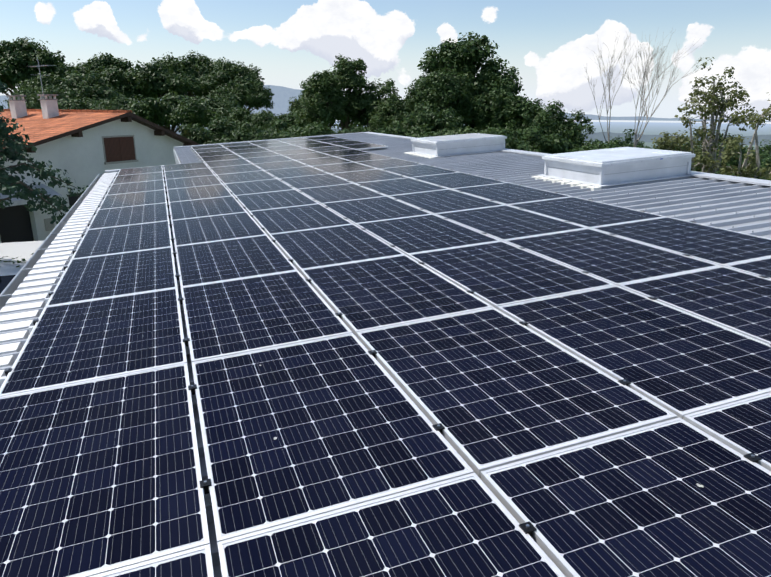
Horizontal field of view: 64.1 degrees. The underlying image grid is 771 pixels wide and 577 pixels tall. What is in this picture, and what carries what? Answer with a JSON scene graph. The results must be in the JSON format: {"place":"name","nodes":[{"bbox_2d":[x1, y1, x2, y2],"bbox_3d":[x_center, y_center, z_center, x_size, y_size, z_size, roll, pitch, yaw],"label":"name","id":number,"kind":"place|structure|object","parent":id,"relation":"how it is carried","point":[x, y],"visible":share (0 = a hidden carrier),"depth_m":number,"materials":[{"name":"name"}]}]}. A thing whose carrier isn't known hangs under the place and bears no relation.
{"place":"outdoors","nodes":[
{"label":"outdoors","id":0,"kind":"place"},
{"bbox_2d":[0,119,183,242],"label":"house walls","id":1,"kind":"structure","parent":0,"point":[88,157],"depth_m":25.96,"materials":[{"name":"paint"}]},
{"bbox_2d":[0,109,200,156],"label":"house roof","id":2,"kind":"structure","parent":1,"relation":"on","point":[39,130],"depth_m":26.88,"materials":[{"name":"tile"}]},
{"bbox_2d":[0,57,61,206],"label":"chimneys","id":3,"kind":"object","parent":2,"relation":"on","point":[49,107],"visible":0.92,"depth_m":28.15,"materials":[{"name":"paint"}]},
{"bbox_2d":[0,85,770,121],"bbox_3d":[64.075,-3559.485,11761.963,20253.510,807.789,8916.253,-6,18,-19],"label":"ridge","id":4,"kind":"structure","parent":0,"point":[281,97],"depth_m":15034.39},
{"bbox_2d":[0,0,770,123],"label":"sky","id":5,"kind":"structure","parent":0,"point":[547,41],"materials":[{"name":"blue"}]},
{"bbox_2d":[170,121,770,150],"bbox_3d":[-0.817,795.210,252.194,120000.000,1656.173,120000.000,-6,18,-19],"label":"sea","id":6,"kind":"structure","parent":0,"point":[654,128],"depth_m":16315.10,"materials":[{"name":"liquid"}]},
{"bbox_2d":[0,241,42,293],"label":"white van","id":7,"kind":"object","parent":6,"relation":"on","point":[9,271],"depth_m":17.23,"materials":[{"name":"white paint"}]},
{"bbox_2d":[0,37,80,94],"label":"deciduous tree","id":8,"kind":"object","parent":6,"relation":"on","point":[17,57],"visible":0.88,"depth_m":75.80,"materials":[{"name":"green plant"}]},
{"bbox_2d":[0,81,88,223],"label":"cedar tree","id":9,"kind":"object","parent":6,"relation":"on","point":[13,144],"visible":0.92,"depth_m":16.01,"materials":[{"name":"green plant"}]},
{"bbox_2d":[3,83,88,108],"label":"deciduous tree","id":10,"kind":"object","parent":6,"relation":"on","point":[32,98],"visible":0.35,"depth_m":64.58,"materials":[{"name":"green plant"}]},
{"bbox_2d":[14,70,122,101],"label":"deciduous tree","id":11,"kind":"object","parent":6,"relation":"on","point":[95,87],"visible":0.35,"depth_m":69.76,"materials":[{"name":"green plant"}]},
{"bbox_2d":[36,96,122,109],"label":"deciduous tree","id":12,"kind":"object","parent":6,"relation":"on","point":[71,104],"visible":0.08,"depth_m":61.12,"materials":[{"name":"green plant"}]},
{"bbox_2d":[74,52,137,78],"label":"deciduous tree","id":13,"kind":"object","parent":6,"relation":"on","point":[96,64],"visible":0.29,"depth_m":92.91,"materials":[{"name":"green plant"}]},
{"bbox_2d":[83,95,140,109],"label":"deciduous tree","id":14,"kind":"object","parent":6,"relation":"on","point":[119,103],"visible":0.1,"depth_m":63.58,"materials":[{"name":"green plant"}]},
{"bbox_2d":[102,57,202,101],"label":"deciduous tree","id":15,"kind":"object","parent":6,"relation":"on","point":[151,79],"visible":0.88,"depth_m":85.94,"materials":[{"name":"green plant"}]},
{"bbox_2d":[128,91,207,132],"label":"deciduous tree","id":16,"kind":"object","parent":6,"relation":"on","point":[154,110],"visible":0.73,"depth_m":61.30,"materials":[{"name":"green plant"}]},
{"bbox_2d":[155,50,237,98],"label":"deciduous tree","id":17,"kind":"object","parent":6,"relation":"on","point":[197,65],"visible":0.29,"depth_m":100.36,"materials":[{"name":"green plant"}]},
{"bbox_2d":[165,92,248,127],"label":"deciduous tree","id":18,"kind":"object","parent":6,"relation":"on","point":[195,112],"visible":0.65,"depth_m":59.32,"materials":[{"name":"green plant"}]},
{"bbox_2d":[179,114,236,144],"bbox_3d":[-9.823,-7.305,36.072,4.856,5.685,5.758,-6,18,-19],"label":"bush","id":19,"kind":"object","parent":6,"relation":"on","point":[198,135],"visible":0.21,"depth_m":34.45,"materials":[{"name":"green plant"}]},
{"bbox_2d":[190,57,263,98],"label":"deciduous tree","id":20,"kind":"object","parent":6,"relation":"on","point":[223,75],"visible":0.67,"depth_m":94.41,"materials":[{"name":"green plant"}]},
{"bbox_2d":[217,107,264,132],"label":"deciduous tree","id":21,"kind":"object","parent":6,"relation":"on","point":[236,116],"visible":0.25,"depth_m":55.14,"materials":[{"name":"green plant"}]},
{"bbox_2d":[210,76,274,112],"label":"deciduous tree","id":22,"kind":"object","parent":6,"relation":"on","point":[247,93],"visible":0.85,"depth_m":86.95,"materials":[{"name":"green plant"}]},
{"bbox_2d":[214,120,283,142],"bbox_3d":[-7.503,-6.664,34.534,4.704,5.364,4.908,-6,18,-19],"label":"bush","id":23,"kind":"object","parent":6,"relation":"on","point":[240,135],"visible":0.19,"depth_m":33.75,"materials":[{"name":"green plant"}]},
{"bbox_2d":[233,109,277,131],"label":"deciduous tree","id":24,"kind":"object","parent":6,"relation":"on","point":[266,116],"visible":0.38,"depth_m":53.72,"materials":[{"name":"green plant"}]},
{"bbox_2d":[273,122,345,138],"bbox_3d":[-4.099,-6.854,35.330,4.730,5.247,4.537,11,20,31],"label":"bush","id":25,"kind":"object","parent":6,"relation":"on","point":[315,129],"visible":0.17,"depth_m":33.96,"materials":[{"name":"green plant"}]},
{"bbox_2d":[293,69,348,129],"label":"deciduous tree","id":26,"kind":"object","parent":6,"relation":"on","point":[321,93],"visible":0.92,"depth_m":46.69,"materials":[{"name":"green plant"}]},
{"bbox_2d":[319,54,377,131],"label":"deciduous tree","id":27,"kind":"object","parent":6,"relation":"on","point":[355,83],"visible":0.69,"depth_m":48.43,"materials":[{"name":"green plant"}]},
{"bbox_2d":[333,78,404,130],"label":"deciduous tree","id":28,"kind":"object","parent":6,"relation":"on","point":[370,104],"visible":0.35,"depth_m":48.60,"materials":[{"name":"green plant"}]},
{"bbox_2d":[362,94,414,132],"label":"deciduous tree","id":29,"kind":"object","parent":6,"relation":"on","point":[395,111],"visible":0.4,"depth_m":47.21,"materials":[{"name":"green plant"}]},
{"bbox_2d":[378,117,433,137],"bbox_3d":[0.749,-7.864,39.413,5.374,6.021,5.216,-6,18,-19],"label":"bush","id":30,"kind":"object","parent":6,"relation":"on","point":[399,129],"visible":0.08,"depth_m":38.54,"materials":[{"name":"green plant"}]},
{"bbox_2d":[398,89,440,112],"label":"deciduous tree","id":31,"kind":"object","parent":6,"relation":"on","point":[411,99],"visible":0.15,"depth_m":48.33,"materials":[{"name":"green plant"}]},
{"bbox_2d":[396,101,471,134],"bbox_3d":[2.929,-8.565,41.045,5.467,7.580,4.925,5,17,16],"label":"bush","id":32,"kind":"object","parent":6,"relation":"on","point":[425,114],"visible":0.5,"depth_m":39.75,"materials":[{"name":"green plant"}]},
{"bbox_2d":[404,68,472,124],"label":"deciduous tree","id":33,"kind":"object","parent":6,"relation":"on","point":[442,84],"visible":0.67,"depth_m":47.50,"materials":[{"name":"green plant"}]},
{"bbox_2d":[412,31,523,128],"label":"deciduous tree","id":34,"kind":"object","parent":6,"relation":"on","point":[465,59],"visible":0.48,"depth_m":50.09,"materials":[{"name":"green plant"}]},
{"bbox_2d":[460,72,545,130],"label":"deciduous tree","id":35,"kind":"object","parent":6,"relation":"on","point":[484,104],"visible":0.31,"depth_m":47.96,"materials":[{"name":"green plant"}]},
{"bbox_2d":[485,127,542,152],"bbox_3d":[6.484,-6.122,36.097,4.705,6.554,5.270,-6,18,-19],"label":"bush","id":36,"kind":"object","parent":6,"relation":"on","point":[514,141],"visible":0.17,"depth_m":34.57,"materials":[{"name":"green plant"}]},
{"bbox_2d":[477,92,554,133],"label":"deciduous tree","id":37,"kind":"object","parent":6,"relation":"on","point":[519,110],"visible":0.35,"depth_m":46.19,"materials":[{"name":"green plant"}]},
{"bbox_2d":[515,122,568,153],"bbox_3d":[9.055,-6.549,38.500,5.009,7.460,4.806,-6,18,-19],"label":"bush","id":38,"kind":"object","parent":6,"relation":"on","point":[549,144],"visible":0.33,"depth_m":36.71,"materials":[{"name":"green plant"}]},
{"bbox_2d":[513,106,581,151],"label":"deciduous tree","id":39,"kind":"object","parent":6,"relation":"on","point":[553,127],"visible":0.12,"depth_m":44.39,"materials":[{"name":"green plant"}]},
{"bbox_2d":[534,99,595,149],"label":"deciduous tree","id":40,"kind":"object","parent":6,"relation":"on","point":[574,126],"visible":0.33,"depth_m":45.77,"materials":[{"name":"green plant"}]},
{"bbox_2d":[585,28,701,146],"bbox_3d":[16.476,-9.329,40.746,8.986,14.633,7.237,-14,22,-39],"label":"bare tree","id":41,"kind":"object","parent":6,"relation":"on","point":[636,140],"visible":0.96,"depth_m":39.50,"materials":[{"name":"beige plant"}]},
{"bbox_2d":[651,103,718,173],"bbox_3d":[14.655,-4.409,30.496,3.445,9.187,3.169,-6,18,-19],"label":"deciduous tree","id":42,"kind":"object","parent":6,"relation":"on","point":[700,160],"visible":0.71,"depth_m":29.63,"materials":[{"name":"green plant"}]},
{"bbox_2d":[681,57,754,172],"bbox_3d":[16.643,-5.495,31.383,3.522,11.894,3.363,3,17,10],"label":"deciduous tree","id":43,"kind":"object","parent":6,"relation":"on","point":[710,144],"visible":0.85,"depth_m":30.44,"materials":[{"name":"green plant"}]},
{"bbox_2d":[695,143,770,173],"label":"bush","id":44,"kind":"object","parent":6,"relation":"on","point":[734,161],"visible":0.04,"depth_m":35.75,"materials":[{"name":"green plant"}]},
{"bbox_2d":[705,92,770,179],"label":"deciduous tree","id":45,"kind":"object","parent":6,"relation":"on","point":[746,170],"visible":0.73,"depth_m":26.65,"materials":[{"name":"green plant"}]},
{"bbox_2d":[174,127,770,144],"bbox_3d":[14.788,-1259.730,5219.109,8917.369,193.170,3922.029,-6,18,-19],"label":"land","id":46,"kind":"structure","parent":0,"point":[643,138],"depth_m":6308.93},
{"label":"building walls","id":47,"kind":"object","parent":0,"visible":0},
{"bbox_2d":[0,133,770,576],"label":"metal roof","id":48,"kind":"structure","parent":47,"relation":"on","point":[728,199],"depth_m":8.44,"materials":[{"name":"metal"}]},
{"bbox_2d":[0,174,102,309],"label":"eave gutter","id":49,"kind":"object","parent":48,"relation":"attached to","point":[8,291],"visible":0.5,"depth_m":7.40,"materials":[{"name":"metal"}]},
{"bbox_2d":[0,172,116,376],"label":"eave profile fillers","id":50,"kind":"object","parent":48,"relation":"on","point":[5,361],"visible":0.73,"depth_m":5.90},
{"bbox_2d":[0,287,187,396],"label":"solar panel","id":51,"kind":"object","parent":48,"relation":"on","point":[75,342],"visible":0.96,"depth_m":4.01,"materials":[{"name":"glass"}]},
{"bbox_2d":[0,363,210,576],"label":"solar panel","id":52,"kind":"object","parent":48,"relation":"on","point":[100,475],"visible":0.98,"depth_m":2.55,"materials":[{"name":"glass"}]},
{"bbox_2d":[46,247,177,305],"bbox_3d":[-2.473,-0.139,5.714,0.992,0.035,1.650,-9,18,-18],"label":"solar panel","id":53,"kind":"object","parent":48,"relation":"on","point":[105,276],"visible":1,"depth_m":5.57,"materials":[{"name":"glass"}]},
{"bbox_2d":[71,220,172,258],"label":"solar panel","id":54,"kind":"object","parent":48,"relation":"on","point":[121,239],"visible":0.98,"depth_m":7.10,"materials":[{"name":"glass"}]},
{"bbox_2d":[87,202,168,229],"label":"solar panel","id":55,"kind":"object","parent":48,"relation":"on","point":[127,215],"visible":0.98,"depth_m":8.62,"materials":[{"name":"glass"}]},
{"bbox_2d":[99,189,166,208],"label":"solar panel","id":56,"kind":"object","parent":48,"relation":"on","point":[133,199],"visible":0.98,"depth_m":10.14,"materials":[{"name":"glass"}]},
{"bbox_2d":[106,180,164,194],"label":"solar panel","id":57,"kind":"object","parent":48,"relation":"on","point":[132,187],"visible":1,"depth_m":11.64,"materials":[{"name":"glass"}]},
{"bbox_2d":[112,172,163,183],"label":"solar panel","id":58,"kind":"object","parent":48,"relation":"on","point":[121,179],"visible":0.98,"depth_m":13.14,"materials":[{"name":"glass"}]},
{"bbox_2d":[117,165,162,175],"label":"solar panel","id":59,"kind":"object","parent":48,"relation":"on","point":[140,170],"visible":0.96,"depth_m":14.66,"materials":[{"name":"glass"}]},
{"bbox_2d":[90,544,213,576],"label":"solar panel","id":60,"kind":"object","parent":48,"relation":"on","point":[195,562],"visible":1,"depth_m":2.02,"materials":[{"name":"glass"}]},
{"bbox_2d":[163,162,207,171],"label":"solar panel","id":61,"kind":"object","parent":48,"relation":"on","point":[186,166],"visible":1,"depth_m":14.98,"materials":[{"name":"glass"}]},
{"bbox_2d":[164,168,214,178],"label":"solar panel","id":62,"kind":"object","parent":48,"relation":"on","point":[187,173],"visible":0.94,"depth_m":13.47,"materials":[{"name":"glass"}]},
{"bbox_2d":[165,175,221,188],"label":"solar panel","id":63,"kind":"object","parent":48,"relation":"on","point":[192,181],"visible":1,"depth_m":11.97,"materials":[{"name":"glass"}]},
{"bbox_2d":[167,184,232,201],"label":"solar panel","id":64,"kind":"object","parent":48,"relation":"on","point":[197,192],"visible":0.98,"depth_m":10.45,"materials":[{"name":"glass"}]},
{"bbox_2d":[169,196,246,219],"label":"solar panel","id":65,"kind":"object","parent":48,"relation":"on","point":[186,209],"visible":0.96,"depth_m":8.94,"materials":[{"name":"glass"}]},
{"bbox_2d":[171,212,266,245],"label":"solar panel","id":66,"kind":"object","parent":48,"relation":"on","point":[213,228],"visible":0.94,"depth_m":7.42,"materials":[{"name":"glass"}]},
{"bbox_2d":[175,235,296,286],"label":"solar panel","id":67,"kind":"object","parent":48,"relation":"on","point":[221,260],"visible":1,"depth_m":5.89,"materials":[{"name":"glass"}]},
{"bbox_2d":[216,170,276,184],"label":"solar panel","id":68,"kind":"object","parent":48,"relation":"on","point":[244,176],"visible":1,"depth_m":12.27,"materials":[{"name":"glass"}]},
{"bbox_2d":[224,179,293,196],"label":"solar panel","id":69,"kind":"object","parent":48,"relation":"on","point":[253,187],"visible":0.96,"depth_m":10.76,"materials":[{"name":"glass"}]},
{"bbox_2d":[181,270,351,361],"bbox_3d":[-0.956,0.150,4.528,0.992,0.036,1.650,-9,18,-18],"label":"solar panel","id":70,"kind":"object","parent":48,"relation":"on","point":[235,316],"visible":1,"depth_m":4.34,"materials":[{"name":"glass"}]},
{"bbox_2d":[0,148,539,546],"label":"pv mounting rails","id":71,"kind":"object","parent":48,"relation":"on","point":[207,498],"visible":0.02,"depth_m":4.48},
{"bbox_2d":[211,164,261,174],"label":"solar panel","id":72,"kind":"object","parent":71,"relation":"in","point":[234,169],"visible":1,"depth_m":13.77,"materials":[{"name":"glass"}]},
{"bbox_2d":[254,160,307,170],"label":"solar panel","id":73,"kind":"object","parent":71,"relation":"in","point":[278,165],"visible":0.88,"depth_m":14.11,"materials":[{"name":"glass"}]},
{"bbox_2d":[5,139,770,538],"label":"panel clamps","id":74,"kind":"object","parent":71,"relation":"attached to","point":[525,527],"visible":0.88,"depth_m":3.91,"materials":[{"name":"metal"}]},
{"bbox_2d":[235,189,318,212],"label":"solar panel","id":75,"kind":"object","parent":48,"relation":"on","point":[271,200],"visible":0.98,"depth_m":9.25,"materials":[{"name":"glass"}]},
{"bbox_2d":[265,166,328,178],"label":"solar panel","id":76,"kind":"object","parent":48,"relation":"on","point":[293,172],"visible":0.88,"depth_m":12.59,"materials":[{"name":"glass"}]},
{"bbox_2d":[249,204,352,235],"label":"solar panel","id":77,"kind":"object","parent":48,"relation":"on","point":[291,219],"visible":0.98,"depth_m":7.73,"materials":[{"name":"glass"}]},
{"bbox_2d":[279,174,351,189],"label":"solar panel","id":78,"kind":"object","parent":48,"relation":"on","point":[308,181],"visible":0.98,"depth_m":11.08,"materials":[{"name":"glass"}]},
{"bbox_2d":[295,157,351,165],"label":"solar panel","id":79,"kind":"object","parent":48,"relation":"on","point":[322,161],"visible":0.94,"depth_m":14.39,"materials":[{"name":"glass"}]},
{"bbox_2d":[192,333,473,541],"bbox_3d":[-0.395,0.595,3.031,0.992,0.035,1.650,-9,19,-18],"label":"solar panel","id":80,"kind":"object","parent":48,"relation":"on","point":[344,420],"visible":1,"depth_m":2.75,"materials":[{"name":"glass"}]},
{"bbox_2d":[269,224,403,272],"bbox_3d":[-0.562,-0.448,6.338,0.992,0.035,1.650,-9,19,-18],"label":"solar panel","id":81,"kind":"object","parent":48,"relation":"on","point":[320,247],"visible":1,"depth_m":6.20,"materials":[{"name":"glass"}]},
{"bbox_2d":[297,183,384,203],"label":"solar panel","id":82,"kind":"object","parent":48,"relation":"on","point":[335,193],"visible":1,"depth_m":9.57,"materials":[{"name":"glass"}]},
{"bbox_2d":[311,162,376,173],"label":"solar panel","id":83,"kind":"object","parent":48,"relation":"on","point":[341,167],"visible":0.92,"depth_m":12.90,"materials":[{"name":"glass"}]},
{"bbox_2d":[335,153,392,161],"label":"solar panel","id":84,"kind":"object","parent":48,"relation":"on","point":[363,157],"visible":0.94,"depth_m":14.73,"materials":[{"name":"glass"}]},
{"bbox_2d":[330,169,408,183],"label":"solar panel","id":85,"kind":"object","parent":48,"relation":"on","point":[354,177],"visible":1,"depth_m":11.38,"materials":[{"name":"glass"}]},
{"bbox_2d":[321,196,430,223],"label":"solar panel","id":86,"kind":"object","parent":48,"relation":"on","point":[369,209],"visible":1,"depth_m":8.05,"materials":[{"name":"glass"}]},
{"bbox_2d":[355,158,421,168],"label":"solar panel","id":87,"kind":"object","parent":48,"relation":"on","point":[387,163],"visible":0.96,"depth_m":13.22,"materials":[{"name":"glass"}]},
{"bbox_2d":[217,473,565,576],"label":"solar panel","id":88,"kind":"object","parent":48,"relation":"on","point":[467,525],"visible":1,"depth_m":2.08,"materials":[{"name":"glass"}]},
{"bbox_2d":[301,254,492,336],"bbox_3d":[-0.001,-0.005,4.842,0.992,0.036,1.650,-9,19,-18],"label":"solar panel","id":89,"kind":"object","parent":48,"relation":"on","point":[365,295],"visible":0.98,"depth_m":4.66,"materials":[{"name":"glass"}]},
{"bbox_2d":[355,178,447,195],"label":"solar panel","id":90,"kind":"object","parent":48,"relation":"on","point":[399,186],"visible":0.98,"depth_m":9.87,"materials":[{"name":"glass"}]},
{"bbox_2d":[380,164,457,177],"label":"solar panel","id":91,"kind":"object","parent":48,"relation":"on","point":[416,170],"visible":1,"depth_m":11.71,"materials":[{"name":"glass"}]},
{"bbox_2d":[355,214,500,255],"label":"solar panel","id":92,"kind":"object","parent":48,"relation":"on","point":[417,234],"visible":0.94,"depth_m":6.53,"materials":[{"name":"glass"}]},
{"bbox_2d":[105,132,770,185],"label":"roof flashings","id":93,"kind":"object","parent":48,"relation":"on","point":[728,178],"visible":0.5,"depth_m":13.98,"materials":[{"name":"metal"}]},
{"bbox_2d":[388,189,503,214],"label":"solar panel","id":94,"kind":"object","parent":48,"relation":"on","point":[440,201],"visible":0.96,"depth_m":8.37,"materials":[{"name":"glass"}]},
{"bbox_2d":[405,133,506,158],"bbox_3d":[1.739,-3.632,15.614,2.110,0.399,1.740,-9,19,-18],"label":"skylight","id":95,"kind":"object","parent":48,"relation":"on","point":[450,145],"visible":0.98,"depth_m":15.05,"materials":[{"name":"white"}]},
{"bbox_2d":[410,172,506,188],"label":"solar panel","id":96,"kind":"object","parent":48,"relation":"on","point":[455,180],"visible":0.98,"depth_m":10.20,"materials":[{"name":"glass"}]},
{"bbox_2d":[435,205,586,240],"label":"solar panel","id":97,"kind":"object","parent":48,"relation":"on","point":[503,222],"visible":0.94,"depth_m":6.84,"materials":[{"name":"glass"}]},
{"bbox_2d":[408,241,614,308],"bbox_3d":[0.954,-0.159,5.154,0.992,0.038,1.650,-9,18,-18],"label":"solar panel","id":98,"kind":"object","parent":48,"relation":"on","point":[496,274],"visible":0.96,"depth_m":4.98,"materials":[{"name":"glass"}]},
{"bbox_2d":[451,182,572,204],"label":"solar panel","id":99,"kind":"object","parent":48,"relation":"on","point":[507,193],"visible":0.98,"depth_m":8.67,"materials":[{"name":"glass"}]},
{"bbox_2d":[356,307,676,476],"bbox_3d":[0.560,0.440,3.346,0.992,0.035,1.650,-9,19,-18],"label":"solar panel","id":100,"kind":"object","parent":48,"relation":"on","point":[490,388],"visible":1,"depth_m":3.08,"materials":[{"name":"glass"}]},
{"bbox_2d":[508,197,665,227],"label":"solar panel","id":101,"kind":"object","parent":48,"relation":"on","point":[583,212],"visible":0.98,"depth_m":7.16,"materials":[{"name":"glass"}]},
{"bbox_2d":[504,228,720,285],"bbox_3d":[1.910,-0.311,5.468,0.992,0.036,1.650,-9,19,-18],"label":"solar panel","id":102,"kind":"object","parent":48,"relation":"on","point":[614,259],"visible":0.98,"depth_m":5.31,"materials":[{"name":"glass"}]},
{"bbox_2d":[531,147,694,190],"bbox_3d":[3.730,-2.021,10.191,1.990,0.399,1.735,-9,19,-18],"label":"skylight","id":103,"kind":"object","parent":48,"relation":"on","point":[598,169],"visible":0.96,"depth_m":9.70,"materials":[{"name":"white"}]},
{"bbox_2d":[481,417,770,576],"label":"solar panel","id":104,"kind":"object","parent":48,"relation":"on","point":[639,502],"visible":1,"depth_m":2.20,"materials":[{"name":"glass"}]},
{"bbox_2d":[497,285,770,418],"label":"solar panel","id":105,"kind":"object","parent":48,"relation":"on","point":[678,363],"visible":0.96,"depth_m":3.48,"materials":[{"name":"glass"}]},
{"bbox_2d":[590,217,770,265],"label":"solar panel","id":106,"kind":"object","parent":48,"relation":"on","point":[716,245],"visible":1,"depth_m":5.69,"materials":[{"name":"glass"}]},
{"bbox_2d":[619,266,770,344],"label":"solar panel","id":107,"kind":"object","parent":48,"relation":"on","point":[738,301],"visible":0.98,"depth_m":4.22,"materials":[{"name":"glass"}]},
{"bbox_2d":[683,392,770,470],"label":"solar panel","id":108,"kind":"object","parent":48,"relation":"on","point":[743,427],"visible":0.96,"depth_m":2.66,"materials":[{"name":"glass"}]},
{"bbox_2d":[724,257,770,278],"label":"solar panel","id":109,"kind":"object","parent":48,"relation":"on","point":[759,267],"visible":0.83,"depth_m":4.80,"materials":[{"name":"glass"}]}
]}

